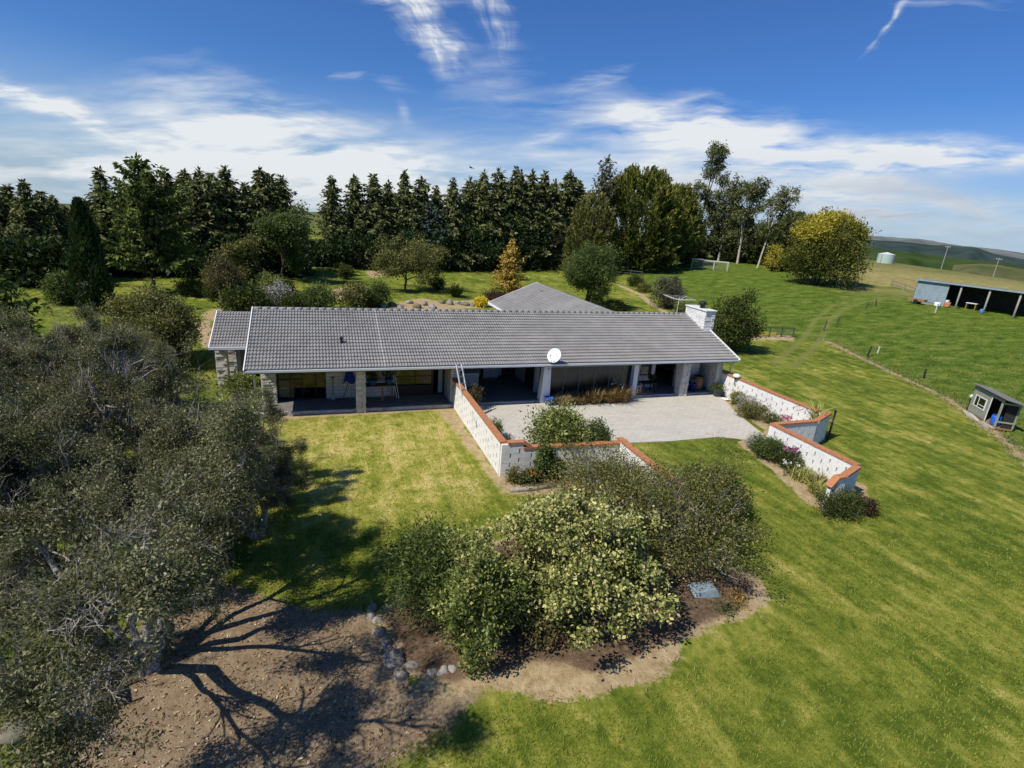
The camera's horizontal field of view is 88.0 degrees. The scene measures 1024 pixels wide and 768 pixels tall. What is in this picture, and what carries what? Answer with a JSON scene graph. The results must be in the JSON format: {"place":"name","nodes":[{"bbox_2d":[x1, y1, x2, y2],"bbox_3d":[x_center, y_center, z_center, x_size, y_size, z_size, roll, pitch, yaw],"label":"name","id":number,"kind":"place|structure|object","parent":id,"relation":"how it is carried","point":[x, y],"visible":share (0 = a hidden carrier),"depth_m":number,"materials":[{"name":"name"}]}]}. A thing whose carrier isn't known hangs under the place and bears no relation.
{"place":"outdoors","nodes":[
{"label":"outdoors","id":0,"kind":"place"},
{"bbox_2d":[0,204,1023,767],"bbox_3d":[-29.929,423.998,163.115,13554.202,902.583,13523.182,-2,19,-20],"label":"ground","id":1,"kind":"structure","parent":0,"point":[806,360],"depth_m":14.97,"materials":[{"name":"green plant"}]},
{"bbox_2d":[0,265,51,345],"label":"conifer tree","id":2,"kind":"object","parent":1,"relation":"on","point":[5,288],"visible":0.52,"depth_m":31.97,"materials":[{"name":"green plant"}]},
{"bbox_2d":[0,534,54,690],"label":"scrub tree","id":3,"kind":"object","parent":1,"relation":"on","point":[16,558],"visible":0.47,"depth_m":10.14,"materials":[{"name":"green plant"}]},
{"bbox_2d":[0,226,66,287],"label":"understorey bush","id":4,"kind":"object","parent":1,"relation":"on","point":[5,247],"visible":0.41,"depth_m":49.98,"materials":[{"name":"green plant"}]},
{"bbox_2d":[0,178,82,279],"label":"spruce tree","id":5,"kind":"object","parent":1,"relation":"on","point":[26,204],"visible":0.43,"depth_m":51.78,"materials":[{"name":"green plant"}]},
{"bbox_2d":[34,195,69,248],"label":"spruce tree","id":6,"kind":"object","parent":1,"relation":"on","point":[61,233],"visible":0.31,"depth_m":53.05,"materials":[{"name":"green plant"}]},
{"bbox_2d":[0,332,108,429],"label":"tree","id":7,"kind":"object","parent":1,"relation":"on","point":[56,363],"visible":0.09,"depth_m":22.18,"materials":[{"name":"green plant"}]},
{"bbox_2d":[0,331,110,502],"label":"scrub tree","id":8,"kind":"object","parent":1,"relation":"on","point":[63,376],"visible":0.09,"depth_m":17.37,"materials":[{"name":"green plant"}]},
{"bbox_2d":[0,230,111,289],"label":"understorey bush","id":9,"kind":"object","parent":1,"relation":"on","point":[33,274],"visible":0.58,"depth_m":50.26,"materials":[{"name":"green plant"}]},
{"bbox_2d":[34,268,88,305],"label":"round shrub","id":10,"kind":"object","parent":1,"relation":"on","point":[55,286],"visible":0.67,"depth_m":43.98,"materials":[{"name":"green plant"}]},
{"bbox_2d":[0,279,131,435],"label":"scrub tree","id":11,"kind":"object","parent":1,"relation":"on","point":[10,356],"visible":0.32,"depth_m":21.04,"materials":[{"name":"green plant"}]},
{"bbox_2d":[0,389,176,596],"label":"scrub tree","id":12,"kind":"object","parent":1,"relation":"on","point":[6,416],"visible":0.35,"depth_m":12.65,"materials":[{"name":"green plant"}]},
{"bbox_2d":[63,196,115,312],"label":"cypress tree","id":13,"kind":"object","parent":1,"relation":"on","point":[85,234],"visible":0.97,"depth_m":41.16,"materials":[{"name":"green plant"}]},
{"bbox_2d":[0,307,196,556],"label":"scrub tree","id":14,"kind":"object","parent":1,"relation":"on","point":[116,393],"visible":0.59,"depth_m":16.17,"materials":[{"name":"green plant"}]},
{"bbox_2d":[83,165,131,271],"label":"spruce tree","id":15,"kind":"object","parent":1,"relation":"on","point":[101,214],"visible":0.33,"depth_m":59.95,"materials":[{"name":"green plant"}]},
{"bbox_2d":[56,318,184,388],"bbox_3d":[-17.069,-0.339,24.040,3.140,5.633,4.416,12,19,22],"label":"scrub tree","id":16,"kind":"object","parent":1,"relation":"on","point":[108,355],"visible":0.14,"depth_m":22.77,"materials":[{"name":"green plant"}]},
{"bbox_2d":[0,359,278,767],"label":"scrub tree","id":17,"kind":"object","parent":1,"relation":"on","point":[160,572],"visible":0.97,"depth_m":7.99,"materials":[{"name":"green plant"}]},
{"bbox_2d":[101,221,179,277],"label":"understorey bush","id":18,"kind":"object","parent":1,"relation":"on","point":[133,272],"visible":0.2,"depth_m":60.10,"materials":[{"name":"green plant"}]},
{"bbox_2d":[72,278,210,368],"bbox_3d":[-21.014,-3.275,30.538,7.357,5.493,7.848,-2,19,-20],"label":"bronze shrub","id":19,"kind":"object","parent":1,"relation":"on","point":[170,317],"visible":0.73,"depth_m":30.27,"materials":[{"name":"green plant"}]},
{"bbox_2d":[90,317,208,479],"bbox_3d":[-12.951,1.399,18.844,3.716,6.983,4.828,2,18,-9],"label":"scrub tree","id":20,"kind":"object","parent":1,"relation":"on","point":[172,396],"visible":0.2,"depth_m":18.67,"materials":[{"name":"green plant"}]},
{"bbox_2d":[93,152,211,289],"bbox_3d":[-34.340,-14.983,50.432,9.480,13.204,9.868,-2,19,-20],"label":"cedar tree","id":21,"kind":"object","parent":1,"relation":"on","point":[145,210],"visible":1,"depth_m":49.65,"materials":[{"name":"green plant"}]},
{"bbox_2d":[35,374,276,582],"bbox_3d":[-9.113,2.943,13.738,5.300,6.324,4.239,-8,22,-35],"label":"scrub tree","id":22,"kind":"object","parent":1,"relation":"on","point":[142,418],"visible":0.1,"depth_m":13.30,"materials":[{"name":"green plant"}]},
{"bbox_2d":[127,168,214,278],"bbox_3d":[-40.486,-18.891,64.027,12.124,13.476,13.097,-10,23,-37],"label":"spruce tree","id":23,"kind":"object","parent":1,"relation":"on","point":[166,182],"visible":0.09,"depth_m":62.71,"materials":[{"name":"green plant"}]},
{"bbox_2d":[127,218,233,277],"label":"understorey bush","id":24,"kind":"object","parent":1,"relation":"on","point":[192,269],"visible":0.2,"depth_m":62.41,"materials":[{"name":"green plant"}]},
{"bbox_2d":[170,274,204,297],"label":"dark shrub","id":25,"kind":"object","parent":1,"relation":"on","point":[194,285],"visible":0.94,"depth_m":51.95,"materials":[{"name":"green plant"}]},
{"bbox_2d":[158,166,240,276],"bbox_3d":[-37.461,-19.245,64.009,10.092,13.435,9.178,10,19,17],"label":"spruce tree","id":26,"kind":"object","parent":1,"relation":"on","point":[201,193],"visible":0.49,"depth_m":62.76,"materials":[{"name":"green plant"}]},
{"bbox_2d":[198,244,257,310],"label":"maple tree","id":27,"kind":"object","parent":1,"relation":"on","point":[222,272],"visible":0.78,"depth_m":45.48,"materials":[{"name":"green plant"}]},
{"bbox_2d":[200,165,257,245],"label":"spruce tree","id":28,"kind":"object","parent":1,"relation":"on","point":[229,189],"visible":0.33,"depth_m":64.81,"materials":[{"name":"green plant"}]},
{"bbox_2d":[180,228,286,278],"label":"understorey bush","id":29,"kind":"object","parent":1,"relation":"on","point":[267,255],"visible":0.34,"depth_m":63.48,"materials":[{"name":"green plant"}]},
{"bbox_2d":[215,233,263,280],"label":"bronze tree","id":30,"kind":"object","parent":1,"relation":"on","point":[243,252],"visible":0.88,"depth_m":61.49,"materials":[{"name":"green plant"}]},
{"bbox_2d":[220,370,259,397],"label":"round shrub","id":31,"kind":"object","parent":1,"relation":"on","point":[247,382],"visible":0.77,"depth_m":27.36,"materials":[{"name":"green plant"}]},
{"bbox_2d":[206,276,274,311],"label":"dark shrub","id":32,"kind":"object","parent":1,"relation":"on","point":[235,299],"visible":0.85,"depth_m":45.03,"materials":[{"name":"green plant"}]},
{"bbox_2d":[202,362,312,511],"bbox_3d":[-8.584,2.071,17.838,4.184,5.340,3.347,8,18,11],"label":"scrub tree","id":33,"kind":"object","parent":1,"relation":"on","point":[282,461],"visible":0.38,"depth_m":17.98,"materials":[{"name":"green plant"}]},
{"bbox_2d":[228,445,297,539],"bbox_3d":[-8.474,3.426,15.774,3.951,4.366,2.810,6,18,4],"label":"scrub tree","id":34,"kind":"object","parent":1,"relation":"on","point":[273,498],"visible":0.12,"depth_m":15.54,"materials":[{"name":"green plant"}]},
{"bbox_2d":[217,165,311,275],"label":"spruce tree","id":35,"kind":"object","parent":1,"relation":"on","point":[257,194],"visible":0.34,"depth_m":66.44,"materials":[{"name":"green plant"}]},
{"bbox_2d":[244,199,316,276],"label":"broadleaf tree","id":36,"kind":"object","parent":1,"relation":"on","point":[283,230],"visible":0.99,"depth_m":62.99,"materials":[{"name":"green plant"}]},
{"bbox_2d":[249,173,318,277],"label":"spruce tree","id":37,"kind":"object","parent":1,"relation":"on","point":[284,196],"visible":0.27,"depth_m":68.17,"materials":[{"name":"green plant"}]},
{"bbox_2d":[299,280,340,308],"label":"round shrub","id":38,"kind":"object","parent":1,"relation":"on","point":[320,299],"visible":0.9,"depth_m":49.90,"materials":[{"name":"green plant"}]},
{"bbox_2d":[313,174,359,265],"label":"spruce tree","id":39,"kind":"object","parent":1,"relation":"on","point":[330,212],"visible":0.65,"depth_m":82.56,"materials":[{"name":"green plant"}]},
{"bbox_2d":[331,276,377,308],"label":"bronze shrub","id":40,"kind":"object","parent":1,"relation":"on","point":[355,293],"visible":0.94,"depth_m":50.98,"materials":[{"name":"green plant"}]},
{"bbox_2d":[339,173,371,266],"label":"spruce tree","id":41,"kind":"object","parent":1,"relation":"on","point":[354,201],"visible":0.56,"depth_m":84.01,"materials":[{"name":"green plant"}]},
{"bbox_2d":[307,224,409,269],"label":"understorey bush","id":42,"kind":"object","parent":1,"relation":"on","point":[334,247],"visible":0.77,"depth_m":82.19,"materials":[{"name":"green plant"}]},
{"bbox_2d":[338,173,405,268],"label":"spruce tree","id":43,"kind":"object","parent":1,"relation":"on","point":[374,191],"visible":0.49,"depth_m":85.02,"materials":[{"name":"green plant"}]},
{"bbox_2d":[382,646,405,669],"bbox_3d":[-2.719,6.378,12.274,0.545,0.446,0.547,4,18,-2],"label":"border stone","id":44,"kind":"object","parent":1,"relation":"on","point":[393,658],"visible":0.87,"depth_m":12.15,"materials":[{"name":"grey stone"}]},
{"bbox_2d":[75,494,714,767],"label":"leaf litter","id":45,"kind":"object","parent":1,"relation":"on","point":[299,728],"visible":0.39,"depth_m":11.27,"materials":[{"name":"brown plant"}]},
{"bbox_2d":[377,169,441,262],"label":"spruce tree","id":46,"kind":"object","parent":1,"relation":"on","point":[406,215],"visible":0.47,"depth_m":86.81,"materials":[{"name":"green plant"}]},
{"bbox_2d":[366,230,455,292],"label":"cherry tree","id":47,"kind":"object","parent":1,"relation":"on","point":[393,265],"visible":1,"depth_m":64.27,"materials":[{"name":"green plant"}]},
{"bbox_2d":[375,222,460,268],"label":"understorey bush","id":48,"kind":"object","parent":1,"relation":"on","point":[406,235],"visible":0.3,"depth_m":86.08,"materials":[{"name":"green plant"}]},
{"bbox_2d":[366,508,472,637],"bbox_3d":[-2.121,4.676,13.437,3.304,2.897,3.355,-2,19,-20],"label":"willow shrub","id":49,"kind":"object","parent":1,"relation":"on","point":[419,572],"visible":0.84,"depth_m":13.08,"materials":[{"name":"green plant"}]},
{"bbox_2d":[408,176,442,267],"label":"spruce tree","id":50,"kind":"object","parent":1,"relation":"on","point":[423,189],"visible":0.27,"depth_m":88.52,"materials":[{"name":"green plant"}]},
{"bbox_2d":[400,200,461,265],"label":"blue cedar","id":51,"kind":"object","parent":1,"relation":"on","point":[431,213],"visible":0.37,"depth_m":88.09,"materials":[{"name":"green plant"}]},
{"bbox_2d":[421,177,491,272],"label":"spruce tree","id":52,"kind":"object","parent":1,"relation":"on","point":[449,210],"visible":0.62,"depth_m":90.27,"materials":[{"name":"green plant"}]},
{"bbox_2d":[418,214,505,271],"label":"understorey bush","id":53,"kind":"object","parent":1,"relation":"on","point":[485,248],"visible":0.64,"depth_m":91.13,"materials":[{"name":"green plant"}]},
{"bbox_2d":[457,176,487,269],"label":"spruce tree","id":54,"kind":"object","parent":1,"relation":"on","point":[470,198],"visible":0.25,"depth_m":92.55,"materials":[{"name":"green plant"}]},
{"bbox_2d":[208,282,740,416],"bbox_3d":[-2.960,-4.235,36.850,30.495,5.580,19.530,-2,19,-20],"label":"farmhouse","id":55,"kind":"object","parent":1,"relation":"on","point":[516,336],"visible":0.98,"depth_m":29.82,"materials":[{"name":"tile"}]},
{"bbox_2d":[422,519,535,679],"bbox_3d":[-0.742,4.913,12.322,2.708,3.335,2.628,-2,19,-20],"label":"broadleaf shrub","id":56,"kind":"object","parent":1,"relation":"on","point":[477,592],"visible":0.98,"depth_m":12.06,"materials":[{"name":"green plant"}]},
{"bbox_2d":[463,169,509,271],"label":"spruce tree","id":57,"kind":"object","parent":1,"relation":"on","point":[482,186],"visible":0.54,"depth_m":92.43,"materials":[{"name":"green plant"}]},
{"bbox_2d":[475,166,528,271],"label":"spruce tree","id":58,"kind":"object","parent":1,"relation":"on","point":[501,186],"visible":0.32,"depth_m":94.25,"materials":[{"name":"green plant"}]},
{"bbox_2d":[488,238,530,290],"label":"golden conifer","id":59,"kind":"object","parent":1,"relation":"on","point":[510,258],"visible":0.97,"depth_m":72.64,"materials":[{"name":"yellow plant"}]},
{"bbox_2d":[489,166,544,271],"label":"spruce tree","id":60,"kind":"object","parent":1,"relation":"on","point":[515,186],"visible":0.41,"depth_m":95.41,"materials":[{"name":"green plant"}]},
{"bbox_2d":[471,205,562,270],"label":"understorey bush","id":61,"kind":"object","parent":1,"relation":"on","point":[503,242],"visible":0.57,"depth_m":94.89,"materials":[{"name":"green plant"}]},
{"bbox_2d":[452,378,619,476],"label":"garden wall","id":62,"kind":"structure","parent":1,"relation":"on","point":[501,453],"depth_m":22.18,"materials":[{"name":"brick"}]},
{"bbox_2d":[515,169,558,270],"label":"spruce tree","id":63,"kind":"object","parent":1,"relation":"on","point":[533,190],"visible":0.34,"depth_m":97.28,"materials":[{"name":"green plant"}]},
{"bbox_2d":[516,607,563,656],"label":"shrub","id":64,"kind":"object","parent":1,"relation":"on","point":[539,643],"visible":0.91,"depth_m":12.74,"materials":[{"name":"green plant"}]},
{"bbox_2d":[531,440,557,479],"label":"upright bush","id":65,"kind":"object","parent":1,"relation":"on","point":[544,454],"visible":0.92,"depth_m":21.12,"materials":[{"name":"green plant"}]},
{"bbox_2d":[522,170,572,271],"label":"spruce tree","id":66,"kind":"object","parent":1,"relation":"on","point":[545,186],"visible":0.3,"depth_m":98.80,"materials":[{"name":"green plant"}]},
{"bbox_2d":[518,397,595,468],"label":"courtyard shrub","id":67,"kind":"object","parent":1,"relation":"on","point":[561,427],"visible":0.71,"depth_m":22.43,"materials":[{"name":"green plant"}]},
{"bbox_2d":[547,168,581,265],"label":"spruce tree","id":68,"kind":"object","parent":1,"relation":"on","point":[568,197],"visible":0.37,"depth_m":100.71,"materials":[{"name":"green plant"}]},
{"bbox_2d":[441,485,689,661],"bbox_3d":[1.325,4.376,13.867,6.418,3.622,5.626,-2,19,-20],"label":"variegated shrub","id":69,"kind":"object","parent":1,"relation":"on","point":[592,563],"visible":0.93,"depth_m":13.20,"materials":[{"name":"green plant"}]},
{"bbox_2d":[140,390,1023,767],"bbox_3d":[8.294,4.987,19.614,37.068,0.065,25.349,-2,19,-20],"label":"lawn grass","id":70,"kind":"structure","parent":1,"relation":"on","point":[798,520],"depth_m":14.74,"materials":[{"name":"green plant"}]},
{"bbox_2d":[556,240,622,307],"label":"willow tree","id":71,"kind":"object","parent":1,"relation":"on","point":[591,268],"visible":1,"depth_m":61.61,"materials":[{"name":"green plant"}]},
{"bbox_2d":[561,189,622,268],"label":"broadleaf tree","id":72,"kind":"object","parent":1,"relation":"on","point":[584,213],"visible":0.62,"depth_m":91.87,"materials":[{"name":"green plant"}]},
{"bbox_2d":[535,439,667,523],"bbox_3d":[3.390,3.643,18.898,4.758,3.653,5.126,-2,19,-20],"label":"twiggy shrub","id":73,"kind":"object","parent":1,"relation":"on","point":[605,465],"visible":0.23,"depth_m":19.18,"materials":[{"name":"green plant"}]},
{"bbox_2d":[582,154,620,247],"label":"pine tree","id":74,"kind":"object","parent":1,"relation":"on","point":[603,185],"visible":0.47,"depth_m":92.90,"materials":[{"name":"green plant"}]},
{"bbox_2d":[517,428,693,593],"bbox_3d":[3.586,3.723,16.607,6.058,3.828,5.745,-2,19,-20],"label":"twiggy shrub","id":75,"kind":"object","parent":1,"relation":"on","point":[617,491],"visible":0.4,"depth_m":16.91,"materials":[{"name":"green plant"}]},
{"bbox_2d":[583,163,698,271],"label":"macrocarpa tree","id":76,"kind":"object","parent":1,"relation":"on","point":[654,184],"visible":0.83,"depth_m":95.97,"materials":[{"name":"green plant"}]},
{"bbox_2d":[617,437,687,511],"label":"garden wall","id":77,"kind":"structure","parent":1,"relation":"on","point":[635,451],"depth_m":21.40,"materials":[{"name":"brick"}]},
{"bbox_2d":[649,272,689,308],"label":"flowering shrub","id":78,"kind":"object","parent":1,"relation":"on","point":[672,286],"visible":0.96,"depth_m":66.46,"materials":[{"name":"green plant"}]},
{"bbox_2d":[646,182,706,265],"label":"macrocarpa tree","id":79,"kind":"object","parent":1,"relation":"on","point":[686,191],"visible":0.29,"depth_m":107.14,"materials":[{"name":"green plant"}]},
{"bbox_2d":[595,433,790,589],"bbox_3d":[5.226,3.745,16.308,6.680,4.213,6.430,-2,19,-20],"label":"twiggy shrub","id":80,"kind":"object","parent":1,"relation":"on","point":[680,522],"visible":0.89,"depth_m":15.88,"materials":[{"name":"green plant"}]},
{"bbox_2d":[688,581,720,597],"bbox_3d":[5.558,5.976,15.307,1.136,0.400,0.791,2,18,-9],"label":"upturned tray","id":81,"kind":"object","parent":1,"relation":"on","point":[706,589],"visible":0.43,"depth_m":15.13,"materials":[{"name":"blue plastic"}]},
{"bbox_2d":[686,139,732,236],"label":"gum tree","id":82,"kind":"object","parent":1,"relation":"on","point":[715,162],"visible":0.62,"depth_m":120.13,"materials":[{"name":"green plant"}]},
{"bbox_2d":[671,454,764,525],"bbox_3d":[7.348,3.877,19.191,3.574,2.437,3.178,7,18,7],"label":"green shrub","id":83,"kind":"object","parent":1,"relation":"on","point":[731,490],"visible":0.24,"depth_m":18.91,"materials":[{"name":"green plant"}]},
{"bbox_2d":[706,173,751,260],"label":"gum tree","id":84,"kind":"object","parent":1,"relation":"on","point":[724,227],"visible":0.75,"depth_m":120.86,"materials":[{"name":"green plant"}]},
{"bbox_2d":[707,213,758,261],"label":"dark tree","id":85,"kind":"object","parent":1,"relation":"on","point":[724,258],"visible":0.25,"depth_m":123.02,"materials":[{"name":"green plant"}]},
{"bbox_2d":[707,286,768,351],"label":"broadleaf tree","id":86,"kind":"object","parent":1,"relation":"on","point":[736,330],"visible":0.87,"depth_m":45.28,"materials":[{"name":"green plant"}]},
{"bbox_2d":[725,175,775,263],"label":"gum tree","id":87,"kind":"object","parent":1,"relation":"on","point":[754,192],"visible":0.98,"depth_m":117.35,"materials":[{"name":"green plant"}]},
{"bbox_2d":[732,397,771,420],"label":"bush","id":88,"kind":"object","parent":1,"relation":"on","point":[756,411],"visible":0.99,"depth_m":30.09,"materials":[{"name":"green plant"}]},
{"bbox_2d":[748,430,787,461],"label":"bush","id":89,"kind":"object","parent":1,"relation":"on","point":[764,448],"visible":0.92,"depth_m":24.83,"materials":[{"name":"green plant"}]},
{"bbox_2d":[751,185,802,267],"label":"gum tree","id":90,"kind":"object","parent":1,"relation":"on","point":[780,204],"visible":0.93,"depth_m":110.06,"materials":[{"name":"green plant"}]},
{"bbox_2d":[760,208,805,270],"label":"dark tree","id":91,"kind":"object","parent":1,"relation":"on","point":[780,231],"visible":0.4,"depth_m":108.59,"materials":[{"name":"green plant"}]},
{"bbox_2d":[720,372,860,509],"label":"garden wall","id":92,"kind":"structure","parent":1,"relation":"on","point":[804,432],"depth_m":25.62,"materials":[{"name":"brick"}]},
{"bbox_2d":[774,205,881,290],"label":"golden topped tree","id":93,"kind":"object","parent":1,"relation":"on","point":[826,241],"visible":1,"depth_m":85.11,"materials":[{"name":"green plant"}]},
{"bbox_2d":[664,282,1023,452],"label":"long grass","id":94,"kind":"structure","parent":1,"relation":"on","point":[929,358],"depth_m":54.47,"materials":[{"name":"green plant"}]},
{"bbox_2d":[811,484,877,523],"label":"bush","id":95,"kind":"object","parent":1,"relation":"on","point":[842,508],"visible":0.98,"depth_m":20.12,"materials":[{"name":"green plant"}]},
{"bbox_2d":[912,278,1023,317],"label":"farm shed","id":96,"kind":"structure","parent":1,"relation":"on","point":[934,291],"depth_m":73.57,"materials":[{"name":"metal"}]},
{"bbox_2d":[962,382,1023,430],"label":"garden hut","id":97,"kind":"object","parent":1,"relation":"on","point":[986,403],"visible":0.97,"depth_m":32.67,"materials":[{"name":"grey wood"}]},
{"bbox_2d":[0,0,1023,252],"label":"sky","id":98,"kind":"structure","parent":0,"point":[907,115],"materials":[{"name":"blue"}]},
{"bbox_2d":[122,337,1023,767],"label":"dry grass","id":99,"kind":"structure","parent":0,"point":[914,383],"depth_m":27.90,"materials":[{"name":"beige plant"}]},
{"bbox_2d":[479,394,766,443],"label":"courtyard paving","id":100,"kind":"structure","parent":0,"point":[659,419],"depth_m":28.92,"materials":[{"name":"white concrete"}]},
{"bbox_2d":[843,248,1023,270],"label":"hills","id":101,"kind":"structure","parent":0,"point":[922,260],"depth_m":794.63,"materials":[{"name":"green plant"}]},
{"bbox_2d":[853,239,1023,266],"bbox_3d":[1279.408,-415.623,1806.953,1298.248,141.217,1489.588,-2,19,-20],"label":"hills","id":102,"kind":"structure","parent":0,"point":[970,253],"depth_m":1801.15,"materials":[{"name":"green plant"}]},
{"bbox_2d":[866,236,1023,258],"bbox_3d":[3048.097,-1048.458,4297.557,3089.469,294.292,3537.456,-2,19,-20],"label":"hills","id":103,"kind":"structure","parent":0,"point":[994,251],"depth_m":4402.41,"materials":[{"name":"green plant"}]},
{"bbox_2d":[952,264,1023,279],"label":"hills","id":104,"kind":"structure","parent":0,"point":[1000,271],"depth_m":608.12,"materials":[{"name":"plant"}]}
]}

